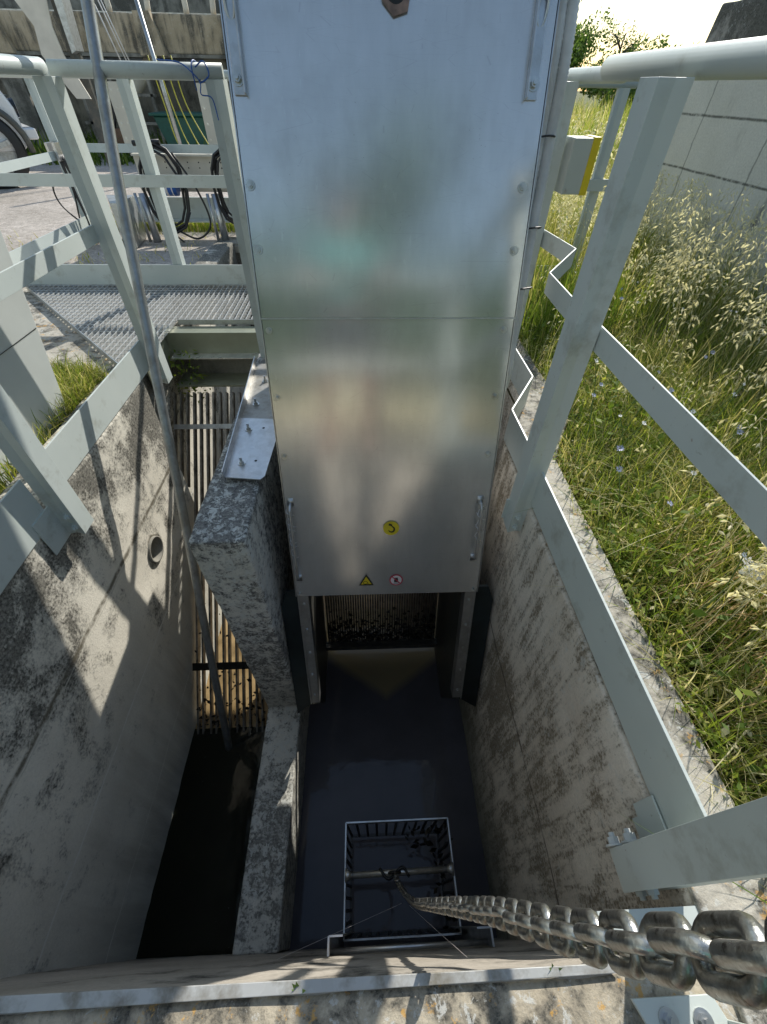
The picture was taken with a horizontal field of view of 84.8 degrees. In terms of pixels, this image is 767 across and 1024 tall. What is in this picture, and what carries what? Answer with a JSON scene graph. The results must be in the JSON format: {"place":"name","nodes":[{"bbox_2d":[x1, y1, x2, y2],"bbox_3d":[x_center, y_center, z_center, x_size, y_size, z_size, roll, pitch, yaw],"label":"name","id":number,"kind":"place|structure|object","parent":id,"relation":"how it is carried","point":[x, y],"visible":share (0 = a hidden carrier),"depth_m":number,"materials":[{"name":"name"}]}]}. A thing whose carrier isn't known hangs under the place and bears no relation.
{"place":"outdoors","nodes":[
{"label":"outdoors","id":0,"kind":"place"},
{"bbox_2d":[15,0,109,168],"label":"wall bracket","id":1,"kind":"object","parent":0,"point":[37,13],"depth_m":5.91,"materials":[{"name":"grey metal"}]},
{"bbox_2d":[23,289,113,423],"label":"pavement","id":2,"kind":"structure","parent":0,"point":[55,331],"depth_m":2.47,"materials":[{"name":"concrete"}]},
{"bbox_2d":[49,345,118,413],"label":"grass","id":3,"kind":"structure","parent":2,"relation":"on","point":[81,380],"depth_m":2.04,"materials":[{"name":"green plant"}]},
{"bbox_2d":[0,70,638,283],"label":"railing","id":4,"kind":"object","parent":2,"relation":"on","point":[156,183],"visible":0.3,"depth_m":2.65,"materials":[{"name":"grey metal"}]},
{"bbox_2d":[95,5,120,59],"bbox_3d":[-4.020,-7.002,6.066,0.219,0.805,0.019,-1,45,-2],"label":"stay cable","id":5,"kind":"object","parent":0,"point":[107,32],"visible":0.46,"depth_m":6.10,"materials":[{"name":"grey metal"}]},
{"bbox_2d":[97,0,126,60],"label":"stay cable","id":6,"kind":"object","parent":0,"point":[111,29],"visible":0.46,"depth_m":6.09,"materials":[{"name":"grey metal"}]},
{"bbox_2d":[7,228,220,264],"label":"grass","id":7,"kind":"structure","parent":0,"point":[122,240],"depth_m":3.71,"materials":[{"name":"green plant"}]},
{"bbox_2d":[100,0,129,60],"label":"stay cable","id":8,"kind":"object","parent":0,"point":[114,29],"visible":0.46,"depth_m":6.08,"materials":[{"name":"grey metal"}]},
{"bbox_2d":[108,202,234,232],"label":"grass","id":9,"kind":"structure","parent":0,"point":[196,227],"depth_m":4.40,"materials":[{"name":"green plant"}]},
{"bbox_2d":[136,726,265,958],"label":"channel water","id":10,"kind":"structure","parent":0,"point":[193,908],"depth_m":2.21,"materials":[{"name":"black liquid"}]},
{"bbox_2d":[195,593,438,728],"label":"upstream water","id":11,"kind":"structure","parent":0,"point":[233,684],"depth_m":2.85,"materials":[{"name":"brown liquid"}]},
{"bbox_2d":[173,392,265,735],"bbox_3d":[-0.995,0.351,2.658,0.624,1.548,1.655,-1,45,-2],"label":"bar rack","id":12,"kind":"object","parent":11,"relation":"in","point":[223,665],"visible":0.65,"depth_m":2.65,"materials":[{"name":"metal"}]},
{"bbox_2d":[188,354,309,955],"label":"divider wall","id":13,"kind":"structure","parent":11,"relation":"in","point":[238,542],"depth_m":1.83,"materials":[{"name":"concrete"}]},
{"bbox_2d":[221,356,275,480],"bbox_3d":[-0.544,-0.456,1.858,0.210,0.047,0.940,-1,45,-2],"label":"mounting bracket","id":14,"kind":"object","parent":13,"relation":"on","point":[250,448],"visible":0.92,"depth_m":1.73,"materials":[{"name":"silver metal"}]},
{"bbox_2d":[0,974,742,1023],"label":"pavement","id":15,"kind":"structure","parent":0,"point":[604,999],"depth_m":0.68,"materials":[{"name":"concrete"}]},
{"bbox_2d":[0,91,766,802],"bbox_3d":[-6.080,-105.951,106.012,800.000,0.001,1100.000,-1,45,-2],"label":"ground","id":16,"kind":"structure","parent":0,"point":[30,213],"depth_m":4.25,"materials":[{"name":"soil"}]},
{"bbox_2d":[0,91,38,188],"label":"parked car","id":17,"kind":"object","parent":16,"relation":"on","point":[16,136],"visible":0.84,"depth_m":5.77,"materials":[{"name":"white paint"}]},
{"bbox_2d":[0,230,65,490],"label":"steel housing","id":18,"kind":"object","parent":16,"relation":"on","point":[28,380],"visible":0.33,"depth_m":1.69,"materials":[{"name":"paint"}]},
{"bbox_2d":[0,387,75,493],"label":"grass","id":19,"kind":"structure","parent":16,"relation":"on","point":[57,422],"depth_m":1.76,"materials":[{"name":"green plant"}]},
{"bbox_2d":[0,77,90,263],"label":"railing","id":20,"kind":"object","parent":16,"relation":"on","point":[54,152],"visible":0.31,"depth_m":3.49,"materials":[{"name":"grey metal"}]},
{"bbox_2d":[52,156,98,243],"bbox_3d":[-2.780,-2.864,3.857,0.456,0.650,0.193,24,50,21],"label":"cable bundle","id":21,"kind":"object","parent":16,"relation":"on","point":[63,163],"visible":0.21,"depth_m":3.84,"materials":[{"name":"black rubber"}]},
{"bbox_2d":[0,0,219,141],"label":"tank wall","id":22,"kind":"structure","parent":16,"relation":"on","point":[190,93],"depth_m":10.10,"materials":[{"name":"concrete"}]},
{"bbox_2d":[0,381,221,978],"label":"channel wall","id":23,"kind":"structure","parent":16,"relation":"on","point":[98,706],"depth_m":1.72,"materials":[{"name":"concrete"}]},
{"bbox_2d":[0,53,264,593],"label":"railing","id":24,"kind":"object","parent":23,"relation":"attached to","point":[27,521],"visible":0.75,"depth_m":1.53,"materials":[{"name":"grey metal"}]},
{"bbox_2d":[81,0,231,750],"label":"long pole","id":25,"kind":"object","parent":24,"relation":"on","point":[99,75],"visible":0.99,"depth_m":1.75,"materials":[{"name":"metal"}]},
{"bbox_2d":[156,58,218,120],"bbox_3d":[-0.720,-1.569,1.564,0.182,0.160,0.060,-1,45,-2],"label":"string","id":26,"kind":"object","parent":24,"relation":"attached to","point":[193,74],"visible":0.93,"depth_m":1.52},
{"bbox_2d":[148,536,163,562],"bbox_3d":[-1.379,0.198,2.183,0.399,0.142,0.142,-1,45,-2],"label":"drain pipe","id":27,"kind":"object","parent":23,"relation":"attached to","point":[155,549],"visible":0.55,"depth_m":2.24,"materials":[{"name":"plastic"}]},
{"bbox_2d":[26,126,205,165],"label":"grass","id":28,"kind":"structure","parent":16,"relation":"on","point":[96,158],"depth_m":8.12,"materials":[{"name":"green plant"}]},
{"bbox_2d":[0,10,233,149],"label":"overhead channel","id":29,"kind":"object","parent":16,"relation":"on","point":[189,36],"visible":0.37,"depth_m":7.84,"materials":[{"name":"concrete"}]},
{"bbox_2d":[0,8,219,14],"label":"roof sheet","id":30,"kind":"object","parent":29,"relation":"on","point":[123,11],"depth_m":8.03,"materials":[{"name":"metal"}]},
{"bbox_2d":[104,0,150,11],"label":"top pipe","id":31,"kind":"object","parent":29,"relation":"on","point":[109,7],"visible":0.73,"depth_m":7.75,"materials":[{"name":"grey metal"}]},
{"bbox_2d":[133,58,159,99],"bbox_3d":[-4.796,-8.832,8.442,1.349,1.288,0.217,-1,45,-2],"label":"diagonal pipe","id":32,"kind":"object","parent":29,"relation":"attached to","point":[140,86],"depth_m":8.50,"materials":[{"name":"grey metal"}]},
{"bbox_2d":[181,0,215,14],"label":"top pipe","id":33,"kind":"object","parent":29,"relation":"on","point":[186,8],"visible":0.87,"depth_m":7.79,"materials":[{"name":"grey metal"}]},
{"bbox_2d":[115,128,124,143],"bbox_3d":[-5.294,-7.471,8.439,0.450,0.350,0.300,-1,45,-2],"label":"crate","id":34,"kind":"object","parent":16,"relation":"on","point":[120,140],"visible":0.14,"depth_m":8.29,"materials":[{"name":"brown wood"}]},
{"bbox_2d":[83,79,165,143],"bbox_3d":[-5.115,-7.746,8.186,1.500,1.200,0.198,-1,45,-2],"label":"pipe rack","id":35,"kind":"object","parent":16,"relation":"on","point":[152,95],"visible":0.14,"depth_m":8.15,"materials":[{"name":"metal"}]},
{"bbox_2d":[106,195,146,247],"bbox_3d":[-2.454,-2.724,3.938,0.248,0.340,0.434,-6,46,-7],"label":"bracket post","id":36,"kind":"object","parent":16,"relation":"on","point":[140,235],"visible":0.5,"depth_m":3.93,"materials":[{"name":"metal"}]},
{"bbox_2d":[134,0,181,143],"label":"conduit pole","id":37,"kind":"object","parent":16,"relation":"on","point":[144,27],"visible":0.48,"depth_m":6.03,"materials":[{"name":"metal"}]},
{"bbox_2d":[147,55,177,142],"bbox_3d":[-3.518,-6.703,7.001,0.597,1.240,0.090,22,49,19],"label":"garden hose","id":38,"kind":"object","parent":16,"relation":"on","point":[164,105],"visible":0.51,"depth_m":7.05,"materials":[{"name":"rubber"}]},
{"bbox_2d":[155,55,189,144],"bbox_3d":[-3.392,-6.713,7.013,0.597,1.240,0.063,22,49,19],"label":"garden hose","id":39,"kind":"object","parent":16,"relation":"on","point":[174,110],"visible":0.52,"depth_m":7.09,"materials":[{"name":"yellow rubber"}]},
{"bbox_2d":[148,111,207,144],"bbox_3d":[-3.624,-7.240,8.057,1.250,0.610,0.800,-1,45,-2],"label":"tub","id":40,"kind":"object","parent":16,"relation":"on","point":[162,121],"visible":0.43,"depth_m":7.73,"materials":[{"name":"green plastic"}]},
{"bbox_2d":[106,242,250,510],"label":"channel wall","id":41,"kind":"structure","parent":16,"relation":"on","point":[219,253],"depth_m":3.23,"materials":[{"name":"concrete"}]},
{"bbox_2d":[147,326,259,385],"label":"support beam","id":42,"kind":"structure","parent":41,"relation":"attached to","point":[223,342],"depth_m":2.59,"materials":[{"name":"metal"}]},
{"bbox_2d":[25,284,253,364],"bbox_3d":[-1.043,-1.149,2.579,2.966,0.034,1.392,-1,45,-2],"label":"walkway grating","id":43,"kind":"object","parent":42,"relation":"on","point":[95,316],"visible":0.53,"depth_m":2.74,"materials":[{"name":"metal"}]},
{"bbox_2d":[174,359,256,373],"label":"cross beam","id":44,"kind":"structure","parent":41,"relation":"attached to","point":[225,365],"depth_m":2.76,"materials":[{"name":"metal"}]},
{"bbox_2d":[177,373,248,386],"bbox_3d":[-1.011,-0.863,2.744,0.620,0.010,0.160,-1,45,-2],"label":"steel ledge","id":45,"kind":"object","parent":44,"relation":"attached to","point":[225,379],"visible":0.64,"depth_m":2.73,"materials":[{"name":"grey metal"}]},
{"bbox_2d":[168,349,210,403],"bbox_3d":[-1.227,-0.880,2.672,0.230,0.348,0.194,6,46,5],"label":"creeping weed","id":46,"kind":"object","parent":45,"relation":"on","point":[182,371],"visible":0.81,"depth_m":2.66,"materials":[{"name":"green plant"}]},
{"bbox_2d":[162,55,198,144],"bbox_3d":[-3.266,-6.723,7.025,0.598,1.239,0.037,22,49,19],"label":"garden hose","id":47,"kind":"object","parent":16,"relation":"on","point":[181,109],"visible":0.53,"depth_m":7.09,"materials":[{"name":"rubber"}]},
{"bbox_2d":[170,55,208,144],"bbox_3d":[-3.139,-6.733,7.036,0.599,1.238,0.029,22,49,19],"label":"garden hose","id":48,"kind":"object","parent":16,"relation":"on","point":[188,108],"visible":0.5,"depth_m":7.09,"materials":[{"name":"yellow rubber"}]},
{"bbox_2d":[217,237,253,325],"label":"channel wall","id":49,"kind":"structure","parent":16,"relation":"on","point":[233,240],"depth_m":4.14,"materials":[{"name":"concrete"}]},
{"bbox_2d":[86,81,239,252],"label":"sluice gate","id":50,"kind":"structure","parent":49,"relation":"attached to","point":[194,159],"depth_m":3.84,"materials":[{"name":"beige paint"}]},
{"bbox_2d":[131,139,211,242],"bbox_3d":[-1.919,-2.722,4.051,0.548,1.311,0.072,1,45,0],"label":"cable coil","id":51,"kind":"object","parent":50,"relation":"hanging from","point":[156,144],"visible":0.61,"depth_m":3.85,"materials":[{"name":"black rubber"}]},
{"bbox_2d":[164,188,179,195],"bbox_3d":[-1.974,-2.963,3.838,0.180,0.128,0.128,-1,45,-2],"label":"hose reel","id":52,"kind":"object","parent":50,"relation":"attached to","point":[172,191],"visible":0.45,"depth_m":3.82,"materials":[{"name":"blue plastic"}]},
{"bbox_2d":[210,148,233,224],"bbox_3d":[-1.423,-2.949,3.827,0.253,0.562,0.061,-1,45,-2],"label":"cable coil","id":53,"kind":"object","parent":50,"relation":"hanging from","point":[214,169],"visible":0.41,"depth_m":3.84,"materials":[{"name":"black rubber"}]},
{"bbox_2d":[0,938,672,1014],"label":"channel wall","id":54,"kind":"structure","parent":16,"relation":"on","point":[232,968],"depth_m":1.01,"materials":[{"name":"concrete"}]},
{"bbox_2d":[292,982,305,993],"bbox_3d":[-0.140,0.782,0.689,0.025,0.021,0.013,24,50,21],"label":"sprout","id":55,"kind":"object","parent":54,"relation":"on","point":[297,985],"visible":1,"depth_m":0.69,"materials":[{"name":"green plant"}]},
{"bbox_2d":[0,906,743,1023],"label":"railing","id":56,"kind":"object","parent":54,"relation":"on","point":[694,1009],"visible":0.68,"depth_m":0.69,"materials":[{"name":"metal"}]},
{"bbox_2d":[393,872,766,1010],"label":"lifting chain","id":57,"kind":"object","parent":56,"relation":"hanging from","point":[711,957],"visible":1,"depth_m":0.18,"materials":[{"name":"metal"}]},
{"bbox_2d":[343,817,461,941],"bbox_3d":[0.082,1.687,1.951,0.517,0.376,0.412,-1,45,-2],"label":"screening basket","id":58,"kind":"object","parent":57,"relation":"hanging from","point":[350,875],"visible":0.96,"depth_m":1.94,"materials":[{"name":"metal"}]},
{"bbox_2d":[327,926,494,956],"bbox_3d":[0.081,1.681,1.658,0.530,0.900,0.047,-1,45,-2],"label":"basket guide","id":59,"kind":"object","parent":54,"relation":"attached to","point":[476,935],"visible":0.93,"depth_m":1.38,"materials":[{"name":"silver metal"}]},
{"bbox_2d":[279,903,466,958],"bbox_3d":[-0.072,1.247,1.262,0.500,0.850,0.119,-1,45,-2],"label":"cable","id":60,"kind":"object","parent":59,"relation":"attached to","point":[370,917],"visible":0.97,"depth_m":1.33,"materials":[{"name":"grey metal"}]},
{"bbox_2d":[459,380,693,947],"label":"channel wall","id":61,"kind":"structure","parent":16,"relation":"on","point":[559,787],"depth_m":1.44,"materials":[{"name":"concrete"}]},
{"bbox_2d":[514,339,766,1023],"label":"kerb","id":62,"kind":"structure","parent":61,"relation":"on","point":[727,896],"depth_m":1.02,"materials":[{"name":"concrete"}]},
{"bbox_2d":[501,36,766,900],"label":"railing","id":63,"kind":"object","parent":62,"relation":"on","point":[689,842],"visible":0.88,"depth_m":0.88,"materials":[{"name":"grey metal"}]},
{"bbox_2d":[554,135,601,195],"bbox_3d":[0.738,-1.329,1.613,0.098,0.171,0.105,-1,45,-2],"label":"switch box","id":64,"kind":"object","parent":63,"relation":"attached to","point":[578,158],"visible":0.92,"depth_m":1.58,"materials":[{"name":"plastic"}]},
{"bbox_2d":[552,448,752,805],"bbox_3d":[0.724,0.287,1.187,0.091,0.076,1.820,-1,45,-2],"label":"kerb moss","id":65,"kind":"object","parent":62,"relation":"on","point":[698,710],"visible":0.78,"depth_m":1.09,"materials":[{"name":"green plant"}]},
{"bbox_2d":[569,38,586,67],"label":"bush","id":66,"kind":"object","parent":16,"relation":"on","point":[575,60],"visible":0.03,"depth_m":15.50,"materials":[{"name":"green plant"}]},
{"bbox_2d":[573,394,595,469],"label":"chicory flower","id":67,"kind":"object","parent":16,"relation":"on","point":[588,429],"visible":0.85,"depth_m":1.52,"materials":[{"name":"green plant"}]},
{"bbox_2d":[583,358,597,422],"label":"daisy flower","id":68,"kind":"object","parent":16,"relation":"on","point":[595,384],"visible":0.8,"depth_m":1.70,"materials":[{"name":"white plant"}]},
{"bbox_2d":[554,110,627,204],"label":"wild oats","id":69,"kind":"object","parent":16,"relation":"on","point":[619,137],"visible":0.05,"depth_m":6.58,"materials":[{"name":"plant"}]},
{"bbox_2d":[571,6,614,95],"bbox_3d":[7.521,-17.590,16.757,2.666,3.252,3.162,29,52,25],"label":"tree","id":70,"kind":"object","parent":16,"relation":"on","point":[588,42],"visible":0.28,"depth_m":15.65,"materials":[{"name":"green plant"}]},
{"bbox_2d":[582,48,614,108],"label":"bush","id":71,"kind":"object","parent":16,"relation":"on","point":[597,89],"visible":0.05,"depth_m":29.22,"materials":[{"name":"green plant"}]},
{"bbox_2d":[599,382,606,415],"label":"chicory flower","id":72,"kind":"object","parent":16,"relation":"on","point":[604,395],"visible":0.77,"depth_m":1.83,"materials":[{"name":"green plant"}]},
{"bbox_2d":[605,445,623,491],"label":"chicory flower","id":73,"kind":"object","parent":16,"relation":"on","point":[621,449],"visible":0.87,"depth_m":1.42,"materials":[{"name":"green plant"}]},
{"bbox_2d":[606,465,622,517],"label":"chicory flower","id":74,"kind":"object","parent":16,"relation":"on","point":[619,469],"visible":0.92,"depth_m":1.43,"materials":[{"name":"green plant"}]},
{"bbox_2d":[586,18,649,104],"bbox_3d":[9.676,-18.823,18.080,2.482,3.193,1.899,-1,45,-2],"label":"tree","id":75,"kind":"object","parent":16,"relation":"on","point":[628,49],"visible":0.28,"depth_m":17.35,"materials":[{"name":"green plant"}]},
{"bbox_2d":[604,400,635,448],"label":"chicory flower","id":76,"kind":"object","parent":16,"relation":"on","point":[621,418],"visible":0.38,"depth_m":1.68,"materials":[{"name":"green plant"}]},
{"bbox_2d":[610,407,641,455],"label":"chicory flower","id":77,"kind":"object","parent":16,"relation":"on","point":[626,428],"visible":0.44,"depth_m":1.62,"materials":[{"name":"green plant"}]},
{"bbox_2d":[606,421,646,470],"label":"daisy flower","id":78,"kind":"object","parent":16,"relation":"on","point":[643,423],"visible":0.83,"depth_m":1.53,"materials":[{"name":"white plant"}]},
{"bbox_2d":[522,308,766,797],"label":"weed leaves","id":79,"kind":"object","parent":16,"relation":"on","point":[699,613],"visible":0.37,"depth_m":1.34,"materials":[{"name":"green plant"}]},
{"bbox_2d":[597,33,701,107],"bbox_3d":[10.471,-16.801,16.514,3.731,2.723,2.816,-1,45,-2],"label":"bush","id":80,"kind":"object","parent":16,"relation":"on","point":[633,91],"visible":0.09,"depth_m":16.31,"materials":[{"name":"green plant"}]},
{"bbox_2d":[538,267,766,626],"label":"wild oats","id":81,"kind":"object","parent":16,"relation":"on","point":[749,591],"visible":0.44,"depth_m":1.82,"materials":[{"name":"plant"}]},
{"bbox_2d":[539,152,766,437],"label":"wild oats","id":82,"kind":"object","parent":16,"relation":"on","point":[678,258],"visible":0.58,"depth_m":2.34,"materials":[{"name":"plant"}]},
{"bbox_2d":[659,500,674,550],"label":"chicory flower","id":83,"kind":"object","parent":16,"relation":"on","point":[670,503],"visible":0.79,"depth_m":1.32,"materials":[{"name":"green plant"}]},
{"bbox_2d":[674,470,696,519],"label":"daisy flower","id":84,"kind":"object","parent":16,"relation":"on","point":[694,472],"visible":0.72,"depth_m":1.39,"materials":[{"name":"white plant"}]},
{"bbox_2d":[682,355,706,404],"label":"chicory flower","id":85,"kind":"object","parent":16,"relation":"on","point":[697,375],"visible":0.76,"depth_m":1.75,"materials":[{"name":"green plant"}]},
{"bbox_2d":[631,518,766,800],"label":"dry stalks","id":86,"kind":"object","parent":16,"relation":"on","point":[726,639],"visible":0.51,"depth_m":1.15,"materials":[{"name":"plant"}]},
{"bbox_2d":[640,80,766,327],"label":"retaining wall","id":87,"kind":"structure","parent":16,"relation":"on","point":[720,133],"depth_m":2.90,"materials":[{"name":"grey concrete"}]},
{"bbox_2d":[705,0,766,42],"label":"wall coping","id":88,"kind":"object","parent":87,"relation":"on","point":[739,19],"depth_m":2.77,"materials":[{"name":"grey concrete"}]},
{"bbox_2d":[678,393,736,455],"bbox_3d":[1.285,-0.339,1.676,0.019,0.323,0.061,-23,50,-22],"label":"daisy flower","id":89,"kind":"object","parent":16,"relation":"on","point":[719,407],"visible":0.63,"depth_m":1.61,"materials":[{"name":"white plant"}]},
{"bbox_2d":[681,383,745,464],"bbox_3d":[1.211,-0.296,1.576,0.058,0.403,0.012,-10,46,-11],"label":"daisy flower","id":90,"kind":"object","parent":16,"relation":"on","point":[726,405],"visible":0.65,"depth_m":1.49,"materials":[{"name":"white plant"}]},
{"bbox_2d":[661,473,766,718],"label":"wild oats","id":91,"kind":"object","parent":16,"relation":"on","point":[750,582],"visible":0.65,"depth_m":1.09,"materials":[{"name":"plant"}]},
{"bbox_2d":[684,429,743,483],"bbox_3d":[1.169,-0.171,1.514,0.063,0.314,0.022,32,53,27],"label":"chicory flower","id":92,"kind":"object","parent":16,"relation":"on","point":[739,433],"visible":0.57,"depth_m":1.41,"materials":[{"name":"green plant"}]},
{"bbox_2d":[686,552,746,623],"bbox_3d":[0.858,0.216,1.097,0.070,0.357,0.011,-8,46,-9],"label":"daisy flower","id":93,"kind":"object","parent":16,"relation":"on","point":[743,554],"visible":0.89,"depth_m":1.06,"materials":[{"name":"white plant"}]},
{"bbox_2d":[701,311,737,373],"bbox_3d":[1.645,-0.800,2.088,0.069,0.394,0.013,-33,54,-29],"label":"daisy flower","id":94,"kind":"object","parent":16,"relation":"on","point":[725,334],"visible":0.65,"depth_m":2.02,"materials":[{"name":"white plant"}]},
{"bbox_2d":[702,557,764,608],"bbox_3d":[0.937,0.230,1.151,0.061,0.262,0.071,31,53,26],"label":"wild carrot","id":95,"kind":"object","parent":16,"relation":"on","point":[758,577],"visible":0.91,"depth_m":1.07,"materials":[{"name":"white plant"}]},
{"bbox_2d":[286,609,496,950],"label":"channel water","id":96,"kind":"structure","parent":0,"point":[386,739],"depth_m":2.40,"materials":[{"name":"black liquid"}]},
{"bbox_2d":[219,0,579,712],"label":"screening machine","id":97,"kind":"object","parent":96,"relation":"in","point":[395,156],"visible":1,"depth_m":1.24,"materials":[{"name":"metal"}]},
{"bbox_2d":[567,92,632,177],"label":"grass","id":98,"kind":"structure","parent":0,"point":[588,124],"depth_m":9.39,"materials":[{"name":"green plant"}]},
{"bbox_2d":[506,281,766,902],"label":"grass","id":99,"kind":"structure","parent":0,"point":[747,450],"depth_m":1.52,"materials":[{"name":"green plant"}]},
{"bbox_2d":[518,167,766,347],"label":"grass","id":100,"kind":"structure","parent":0,"point":[533,308],"depth_m":2.60,"materials":[{"name":"green plant"}]},
{"bbox_2d":[577,0,738,90],"label":"sky","id":101,"kind":"structure","parent":0,"point":[686,22],"materials":[{"name":"white"}]}
]}

